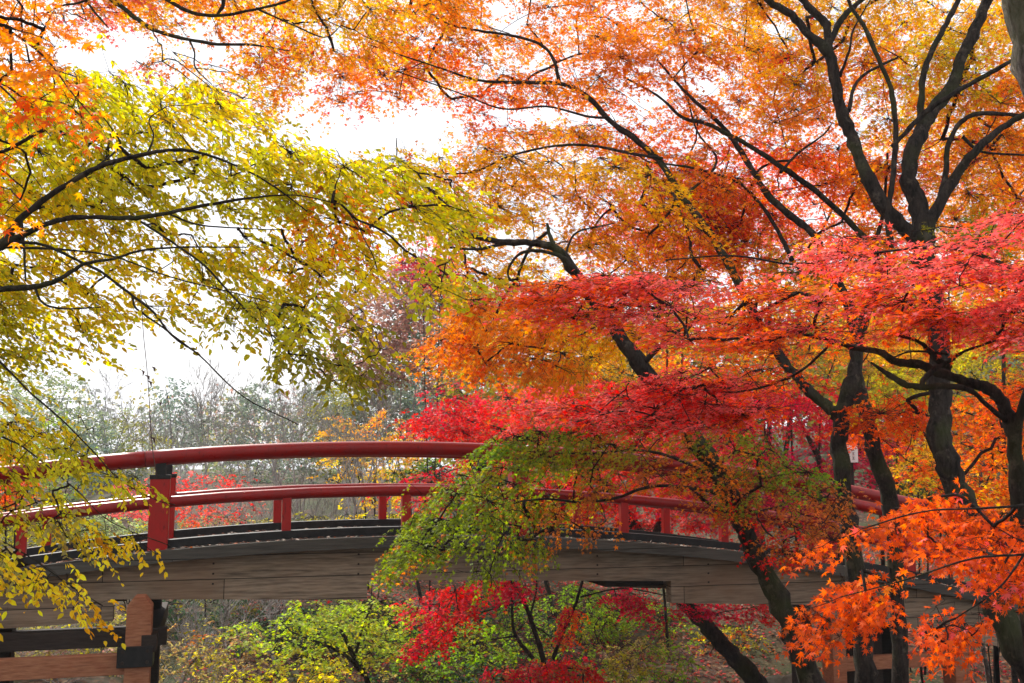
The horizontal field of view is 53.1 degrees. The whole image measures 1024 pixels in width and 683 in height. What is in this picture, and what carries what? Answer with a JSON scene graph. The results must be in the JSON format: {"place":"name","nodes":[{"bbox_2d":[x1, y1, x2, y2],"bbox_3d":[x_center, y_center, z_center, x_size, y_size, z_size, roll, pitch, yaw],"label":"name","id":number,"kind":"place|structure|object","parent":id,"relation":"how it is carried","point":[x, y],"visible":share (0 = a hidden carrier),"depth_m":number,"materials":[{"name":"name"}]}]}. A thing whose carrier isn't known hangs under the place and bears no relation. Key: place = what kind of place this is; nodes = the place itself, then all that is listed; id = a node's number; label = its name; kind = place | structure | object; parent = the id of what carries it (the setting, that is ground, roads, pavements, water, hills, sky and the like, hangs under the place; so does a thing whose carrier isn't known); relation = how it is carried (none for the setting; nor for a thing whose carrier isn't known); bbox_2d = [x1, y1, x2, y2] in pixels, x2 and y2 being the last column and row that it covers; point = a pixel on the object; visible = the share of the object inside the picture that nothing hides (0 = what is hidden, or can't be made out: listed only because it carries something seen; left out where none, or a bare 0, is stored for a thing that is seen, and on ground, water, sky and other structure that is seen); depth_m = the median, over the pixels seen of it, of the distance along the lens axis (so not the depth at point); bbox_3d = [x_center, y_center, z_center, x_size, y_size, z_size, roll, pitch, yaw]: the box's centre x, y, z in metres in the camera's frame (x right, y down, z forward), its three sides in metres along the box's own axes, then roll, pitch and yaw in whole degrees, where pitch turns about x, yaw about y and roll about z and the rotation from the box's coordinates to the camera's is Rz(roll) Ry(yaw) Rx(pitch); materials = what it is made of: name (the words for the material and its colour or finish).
{"place":"outdoors","nodes":[
{"label":"outdoors","id":0,"kind":"place"},
{"bbox_2d":[0,426,1019,682],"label":"ground","id":1,"kind":"structure","parent":0,"point":[782,664],"depth_m":20.66,"materials":[{"name":"brown plant"}]},
{"bbox_2d":[0,444,50,682],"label":"orange maple","id":2,"kind":"object","parent":1,"relation":"on","point":[4,498],"visible":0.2,"depth_m":12.80,"materials":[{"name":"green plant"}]},
{"bbox_2d":[0,0,120,249],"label":"maple tree","id":3,"kind":"object","parent":1,"relation":"on","point":[7,35],"visible":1,"depth_m":3.74,"materials":[{"name":"orange plant"}]},
{"bbox_2d":[0,368,121,505],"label":"broadleaf tree","id":4,"kind":"object","parent":1,"relation":"on","point":[15,393],"visible":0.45,"depth_m":35.62,"materials":[{"name":"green plant"}]},
{"bbox_2d":[0,495,134,627],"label":"leafy shrub","id":5,"kind":"object","parent":1,"relation":"on","point":[100,520],"visible":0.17,"depth_m":19.15,"materials":[{"name":"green plant"}]},
{"bbox_2d":[0,361,174,648],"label":"hornbeam tree","id":6,"kind":"object","parent":1,"relation":"on","point":[6,563],"visible":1,"depth_m":4.34,"materials":[{"name":"yellow plant"}]},
{"bbox_2d":[15,610,166,682],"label":"leafy shrub","id":7,"kind":"object","parent":1,"relation":"on","point":[75,651],"visible":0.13,"depth_m":17.08,"materials":[{"name":"yellow plant"}]},
{"bbox_2d":[73,366,145,493],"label":"bare tree","id":8,"kind":"object","parent":1,"relation":"on","point":[126,421],"visible":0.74,"depth_m":38.14,"materials":[{"name":"grey plant"}]},
{"bbox_2d":[57,407,182,488],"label":"broadleaf tree","id":9,"kind":"object","parent":1,"relation":"on","point":[129,447],"visible":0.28,"depth_m":41.15,"materials":[{"name":"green plant"}]},
{"bbox_2d":[68,516,185,609],"bbox_3d":[-8.134,4.771,21.656,2.528,2.118,2.328,2,-7,-17],"label":"leafy shrub","id":10,"kind":"object","parent":1,"relation":"on","point":[134,523],"visible":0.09,"depth_m":21.36,"materials":[{"name":"yellow plant"}]},
{"bbox_2d":[120,397,214,529],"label":"bare tree","id":11,"kind":"object","parent":1,"relation":"on","point":[165,431],"visible":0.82,"depth_m":30.24,"materials":[{"name":"grey plant"}]},
{"bbox_2d":[135,376,205,477],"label":"pine tree","id":12,"kind":"object","parent":1,"relation":"on","point":[170,403],"visible":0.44,"depth_m":47.89,"materials":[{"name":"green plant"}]},
{"bbox_2d":[107,471,268,528],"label":"red shrub","id":13,"kind":"object","parent":1,"relation":"on","point":[206,513],"visible":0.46,"depth_m":24.42,"materials":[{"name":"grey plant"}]},
{"bbox_2d":[167,599,232,682],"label":"bare tree","id":14,"kind":"object","parent":1,"relation":"on","point":[180,634],"visible":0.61,"depth_m":17.57,"materials":[{"name":"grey plant"}]},
{"bbox_2d":[141,371,271,524],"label":"bare tree","id":15,"kind":"object","parent":1,"relation":"on","point":[226,463],"visible":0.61,"depth_m":28.07,"materials":[{"name":"grey plant"}]},
{"bbox_2d":[117,599,300,661],"bbox_3d":[-5.959,5.758,20.399,3.420,1.798,4.481,5,-9,-36],"label":"evergreen shrub","id":16,"kind":"object","parent":1,"relation":"on","point":[173,604],"visible":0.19,"depth_m":19.85,"materials":[{"name":"green plant"}]},
{"bbox_2d":[175,357,247,511],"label":"bare tree","id":17,"kind":"object","parent":1,"relation":"on","point":[202,419],"visible":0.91,"depth_m":33.63,"materials":[{"name":"grey plant"}]},
{"bbox_2d":[159,620,270,682],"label":"leafy shrub","id":18,"kind":"object","parent":1,"relation":"on","point":[217,657],"visible":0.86,"depth_m":13.50,"materials":[{"name":"green plant"}]},
{"bbox_2d":[175,510,260,528],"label":"leafy shrub","id":19,"kind":"object","parent":1,"relation":"on","point":[207,525],"visible":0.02,"depth_m":26.64,"materials":[{"name":"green plant"}]},
{"bbox_2d":[172,599,279,682],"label":"bare tree","id":20,"kind":"object","parent":1,"relation":"on","point":[226,612],"visible":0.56,"depth_m":16.51,"materials":[{"name":"grey plant"}]},
{"bbox_2d":[176,382,297,482],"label":"broadleaf tree","id":21,"kind":"object","parent":1,"relation":"on","point":[242,400],"visible":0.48,"depth_m":49.22,"materials":[{"name":"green plant"}]},
{"bbox_2d":[0,33,517,476],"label":"hornbeam tree","id":22,"kind":"object","parent":1,"relation":"on","point":[59,202],"visible":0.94,"depth_m":6.00,"materials":[{"name":"yellow plant"}]},
{"bbox_2d":[16,0,507,137],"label":"maple tree","id":23,"kind":"object","parent":1,"relation":"on","point":[218,13],"visible":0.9,"depth_m":9.48,"materials":[{"name":"orange plant"}]},
{"bbox_2d":[232,600,298,666],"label":"bare tree","id":24,"kind":"object","parent":1,"relation":"on","point":[277,607],"visible":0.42,"depth_m":18.48,"materials":[{"name":"grey plant"}]},
{"bbox_2d":[217,368,329,519],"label":"bare tree","id":25,"kind":"object","parent":1,"relation":"on","point":[285,413],"visible":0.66,"depth_m":31.88,"materials":[{"name":"grey plant"}]},
{"bbox_2d":[214,511,338,616],"bbox_3d":[-4.881,4.780,21.596,3.146,2.318,2.620,0,-7,0],"label":"leafy shrub","id":26,"kind":"object","parent":1,"relation":"on","point":[271,520],"visible":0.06,"depth_m":21.78,"materials":[{"name":"red plant"}]},
{"bbox_2d":[237,475,330,602],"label":"bare tree","id":27,"kind":"object","parent":1,"relation":"on","point":[261,507],"visible":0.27,"depth_m":22.80,"materials":[{"name":"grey plant"}]},
{"bbox_2d":[211,377,361,520],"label":"bare tree","id":28,"kind":"object","parent":1,"relation":"on","point":[292,464],"visible":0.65,"depth_m":25.64,"materials":[{"name":"grey plant"}]},
{"bbox_2d":[218,653,354,682],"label":"leafy shrub","id":29,"kind":"object","parent":1,"relation":"on","point":[284,680],"visible":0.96,"depth_m":12.58,"materials":[{"name":"yellow plant"}]},
{"bbox_2d":[208,596,429,682],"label":"maple tree","id":30,"kind":"object","parent":1,"relation":"on","point":[329,618],"visible":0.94,"depth_m":14.05,"materials":[{"name":"green plant"}]},
{"bbox_2d":[268,383,370,483],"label":"broadleaf tree","id":31,"kind":"object","parent":1,"relation":"on","point":[322,475],"visible":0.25,"depth_m":45.25,"materials":[{"name":"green plant"}]},
{"bbox_2d":[233,597,426,665],"bbox_3d":[-3.203,5.511,19.496,3.974,1.473,3.111,0,-7,0],"label":"evergreen shrub","id":32,"kind":"object","parent":1,"relation":"on","point":[312,646],"visible":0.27,"depth_m":18.89,"materials":[{"name":"green plant"}]},
{"bbox_2d":[308,477,357,519],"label":"bare tree","id":33,"kind":"object","parent":1,"relation":"on","point":[335,512],"visible":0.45,"depth_m":24.02,"materials":[{"name":"grey plant"}]},
{"bbox_2d":[311,373,402,607],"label":"bare tree","id":34,"kind":"object","parent":1,"relation":"on","point":[348,461],"visible":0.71,"depth_m":22.00,"materials":[{"name":"grey plant"}]},
{"bbox_2d":[305,368,410,518],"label":"bare tree","id":35,"kind":"object","parent":1,"relation":"on","point":[363,416],"visible":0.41,"depth_m":30.43,"materials":[{"name":"grey plant"}]},
{"bbox_2d":[306,409,426,590],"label":"golden maple","id":36,"kind":"object","parent":1,"relation":"on","point":[410,459],"visible":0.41,"depth_m":23.67,"materials":[{"name":"orange plant"}]},
{"bbox_2d":[335,499,400,647],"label":"leafy shrub","id":37,"kind":"object","parent":1,"relation":"on","point":[391,516],"visible":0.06,"depth_m":19.65,"materials":[{"name":"yellow plant"}]},
{"bbox_2d":[298,369,449,518],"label":"broadleaf tree","id":38,"kind":"object","parent":1,"relation":"on","point":[407,403],"visible":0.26,"depth_m":33.43,"materials":[{"name":"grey plant"}]},
{"bbox_2d":[310,255,487,515],"bbox_3d":[-3.120,1.571,30.095,5.625,8.814,4.086,0,-7,0],"label":"maple tree","id":39,"kind":"object","parent":1,"relation":"on","point":[398,325],"visible":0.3,"depth_m":29.68,"materials":[{"name":"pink plant"}]},
{"bbox_2d":[358,659,462,682],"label":"leafy shrub","id":40,"kind":"object","parent":1,"relation":"on","point":[374,679],"visible":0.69,"depth_m":16.48,"materials":[{"name":"green plant"}]},
{"bbox_2d":[384,457,458,601],"bbox_3d":[-1.972,4.166,22.632,1.932,3.417,1.750,0,-7,0],"label":"evergreen shrub","id":41,"kind":"object","parent":1,"relation":"on","point":[422,467],"visible":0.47,"depth_m":22.55,"materials":[{"name":"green plant"}]},
{"bbox_2d":[388,235,472,609],"bbox_3d":[-1.760,1.698,21.966,1.889,8.370,1.842,1,-7,-6],"label":"pink maple","id":42,"kind":"object","parent":1,"relation":"on","point":[411,264],"visible":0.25,"depth_m":22.22,"materials":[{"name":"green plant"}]},
{"bbox_2d":[374,251,508,467],"bbox_3d":[-2.688,1.024,40.258,5.409,9.784,4.434,0,-7,0],"label":"broadleaf tree","id":43,"kind":"object","parent":1,"relation":"on","point":[418,338],"visible":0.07,"depth_m":39.47,"materials":[{"name":"red plant"}]},
{"bbox_2d":[368,608,519,682],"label":"leafy shrub","id":44,"kind":"object","parent":1,"relation":"on","point":[396,671],"visible":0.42,"depth_m":17.12,"materials":[{"name":"green plant"}]},
{"bbox_2d":[386,593,557,655],"bbox_3d":[-0.708,5.886,20.446,3.641,1.915,3.108,0,-7,0],"label":"evergreen shrub","id":45,"kind":"object","parent":1,"relation":"on","point":[492,619],"visible":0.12,"depth_m":19.80,"materials":[{"name":"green plant"}]},
{"bbox_2d":[420,620,539,682],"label":"leafy shrub","id":46,"kind":"object","parent":1,"relation":"on","point":[505,646],"visible":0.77,"depth_m":15.36,"materials":[{"name":"green plant"}]},
{"bbox_2d":[0,441,1019,682],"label":"arched footbridge","id":47,"kind":"object","parent":1,"relation":"on","point":[340,566],"visible":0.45,"depth_m":10.73,"materials":[{"name":"red paint"}]},
{"bbox_2d":[19,525,1010,598],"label":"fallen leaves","id":48,"kind":"object","parent":47,"relation":"attached to","point":[397,535],"visible":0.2,"depth_m":11.33,"materials":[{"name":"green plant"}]},
{"bbox_2d":[0,261,1023,481],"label":"distant wood","id":49,"kind":"object","parent":1,"relation":"on","point":[838,365],"visible":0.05,"depth_m":52.76,"materials":[{"name":"grey plant"}]},
{"bbox_2d":[459,662,608,682],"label":"red shrub","id":50,"kind":"object","parent":1,"relation":"on","point":[466,680],"visible":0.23,"depth_m":14.89,"materials":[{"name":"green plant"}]},
{"bbox_2d":[377,283,695,616],"bbox_3d":[0.611,2.137,22.008,7.542,7.673,5.016,0,-7,0],"label":"golden maple","id":51,"kind":"object","parent":1,"relation":"on","point":[484,395],"visible":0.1,"depth_m":21.81,"materials":[{"name":"orange plant"}]},
{"bbox_2d":[381,580,741,682],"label":"maple tree","id":52,"kind":"object","parent":1,"relation":"on","point":[544,668],"visible":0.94,"depth_m":13.50,"materials":[{"name":"red plant"}]},
{"bbox_2d":[515,603,620,619],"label":"evergreen shrub","id":53,"kind":"object","parent":1,"relation":"on","point":[561,611],"depth_m":21.45,"materials":[{"name":"green plant"}]},
{"bbox_2d":[493,582,643,660],"bbox_3d":[0.942,5.365,19.513,2.961,1.636,2.354,0,-7,0],"label":"leafy shrub","id":54,"kind":"object","parent":1,"relation":"on","point":[590,605],"visible":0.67,"depth_m":19.32,"materials":[{"name":"green plant"}]},
{"bbox_2d":[362,366,780,682],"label":"maple tree","id":55,"kind":"object","parent":1,"relation":"on","point":[468,426],"visible":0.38,"depth_m":15.28,"materials":[{"name":"red plant"}]},
{"bbox_2d":[285,0,878,682],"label":"maple tree","id":56,"kind":"object","parent":1,"relation":"on","point":[713,50],"visible":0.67,"depth_m":10.73,"materials":[{"name":"orange plant"}]},
{"bbox_2d":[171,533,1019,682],"bbox_3d":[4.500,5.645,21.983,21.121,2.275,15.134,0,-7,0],"label":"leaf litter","id":57,"kind":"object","parent":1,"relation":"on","point":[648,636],"visible":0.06,"depth_m":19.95,"materials":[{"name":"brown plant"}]},
{"bbox_2d":[338,123,870,682],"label":"maple tree","id":58,"kind":"object","parent":1,"relation":"on","point":[726,491],"visible":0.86,"depth_m":8.07,"materials":[{"name":"green plant"}]},
{"bbox_2d":[554,648,657,682],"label":"leafy shrub","id":59,"kind":"object","parent":1,"relation":"on","point":[611,669],"visible":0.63,"depth_m":15.75,"materials":[{"name":"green plant"}]},
{"bbox_2d":[547,594,696,650],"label":"leafy shrub","id":60,"kind":"object","parent":1,"relation":"on","point":[611,640],"visible":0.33,"depth_m":20.04,"materials":[{"name":"green plant"}]},
{"bbox_2d":[600,636,706,682],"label":"leafy shrub","id":61,"kind":"object","parent":1,"relation":"on","point":[679,667],"visible":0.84,"depth_m":16.95,"materials":[{"name":"green plant"}]},
{"bbox_2d":[574,197,759,650],"bbox_3d":[3.116,1.452,19.973,3.896,9.289,3.191,0,-7,0],"label":"pink maple","id":62,"kind":"object","parent":1,"relation":"on","point":[665,616],"visible":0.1,"depth_m":19.85,"materials":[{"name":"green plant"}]},
{"bbox_2d":[680,619,771,663],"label":"leafy shrub","id":63,"kind":"object","parent":1,"relation":"on","point":[743,636],"visible":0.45,"depth_m":19.21,"materials":[{"name":"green plant"}]},
{"bbox_2d":[467,198,1023,668],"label":"maple tree","id":64,"kind":"object","parent":1,"relation":"on","point":[683,398],"visible":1,"depth_m":5.63,"materials":[{"name":"red plant"}]},
{"bbox_2d":[652,136,885,546],"bbox_3d":[6.292,0.228,24.165,7.051,11.363,5.112,0,-7,0],"label":"maple","id":65,"kind":"object","parent":1,"relation":"on","point":[796,248],"visible":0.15,"depth_m":24.20,"materials":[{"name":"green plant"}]},
{"bbox_2d":[766,673,791,682],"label":"boulder","id":66,"kind":"object","parent":1,"relation":"on","point":[776,678],"visible":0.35,"depth_m":16.40,"materials":[{"name":"grey stone"}]},
{"bbox_2d":[642,272,928,550],"bbox_3d":[5.828,2.111,20.038,7.290,7.978,5.014,0,-7,0],"label":"orange maple","id":67,"kind":"object","parent":1,"relation":"on","point":[793,355],"visible":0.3,"depth_m":19.34,"materials":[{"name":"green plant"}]},
{"bbox_2d":[623,76,962,682],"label":"maple tree","id":68,"kind":"object","parent":1,"relation":"on","point":[881,472],"visible":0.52,"depth_m":11.09,"materials":[{"name":"orange plant"}]},
{"bbox_2d":[699,377,928,557],"bbox_3d":[5.378,3.485,18.294,4.502,5.673,4.046,0,-7,0],"label":"maple tree","id":69,"kind":"object","parent":1,"relation":"on","point":[798,406],"visible":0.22,"depth_m":17.78,"materials":[{"name":"red plant"}]},
{"bbox_2d":[847,445,857,484],"bbox_3d":[5.276,3.762,15.679,0.190,4.333,0.069,0,-7,0],"label":"notice board","id":70,"kind":"object","parent":1,"relation":"on","point":[854,457],"visible":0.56,"depth_m":15.89,"materials":[{"name":"white"}]},
{"bbox_2d":[704,0,1023,682],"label":"maple tree","id":71,"kind":"object","parent":1,"relation":"on","point":[956,88],"visible":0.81,"depth_m":9.99,"materials":[{"name":"orange plant"}]},
{"bbox_2d":[826,364,965,565],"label":"maple tree","id":72,"kind":"object","parent":1,"relation":"on","point":[892,384],"visible":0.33,"depth_m":16.80,"materials":[{"name":"yellow plant"}]},
{"bbox_2d":[774,476,1023,682],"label":"maple tree","id":73,"kind":"object","parent":1,"relation":"on","point":[981,558],"visible":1,"depth_m":3.72,"materials":[{"name":"orange plant"}]},
{"bbox_2d":[862,458,946,671],"bbox_3d":[7.216,4.053,18.682,2.309,4.136,1.792,0,-7,0],"label":"evergreen shrub","id":74,"kind":"object","parent":1,"relation":"on","point":[900,486],"visible":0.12,"depth_m":18.62,"materials":[{"name":"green plant"}]},
{"bbox_2d":[886,427,944,682],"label":"golden maple","id":75,"kind":"object","parent":1,"relation":"on","point":[924,454],"visible":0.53,"depth_m":15.19,"materials":[{"name":"orange plant"}]},
{"bbox_2d":[814,236,1023,578],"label":"orange maple","id":76,"kind":"object","parent":1,"relation":"on","point":[957,306],"visible":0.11,"depth_m":24.10,"materials":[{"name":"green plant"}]},
{"bbox_2d":[906,128,1023,682],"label":"orange maple","id":77,"kind":"object","parent":1,"relation":"on","point":[1014,677],"visible":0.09,"depth_m":16.84,"materials":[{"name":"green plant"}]},
{"bbox_2d":[906,370,1023,538],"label":"orange maple","id":78,"kind":"object","parent":1,"relation":"on","point":[957,438],"visible":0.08,"depth_m":20.30,"materials":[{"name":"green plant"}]},
{"bbox_2d":[913,339,1023,682],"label":"maple tree","id":79,"kind":"object","parent":1,"relation":"on","point":[983,372],"visible":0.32,"depth_m":17.65,"materials":[{"name":"orange plant"}]},
{"bbox_2d":[938,492,1009,682],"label":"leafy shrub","id":80,"kind":"object","parent":1,"relation":"on","point":[987,644],"visible":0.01,"depth_m":15.52,"materials":[{"name":"orange plant"}]},
{"bbox_2d":[983,510,999,682],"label":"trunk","id":81,"kind":"object","parent":1,"relation":"on","point":[996,663],"visible":0.06,"depth_m":15.01,"materials":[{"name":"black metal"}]},
{"bbox_2d":[1001,0,1023,97],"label":"maple tree","id":82,"kind":"object","parent":1,"relation":"on","point":[1013,11],"visible":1,"depth_m":5.40,"materials":[{"name":"grey plant"}]},
{"bbox_2d":[0,0,1023,468],"label":"sky","id":83,"kind":"structure","parent":0,"point":[428,124],"materials":[{"name":"white"}]}
]}

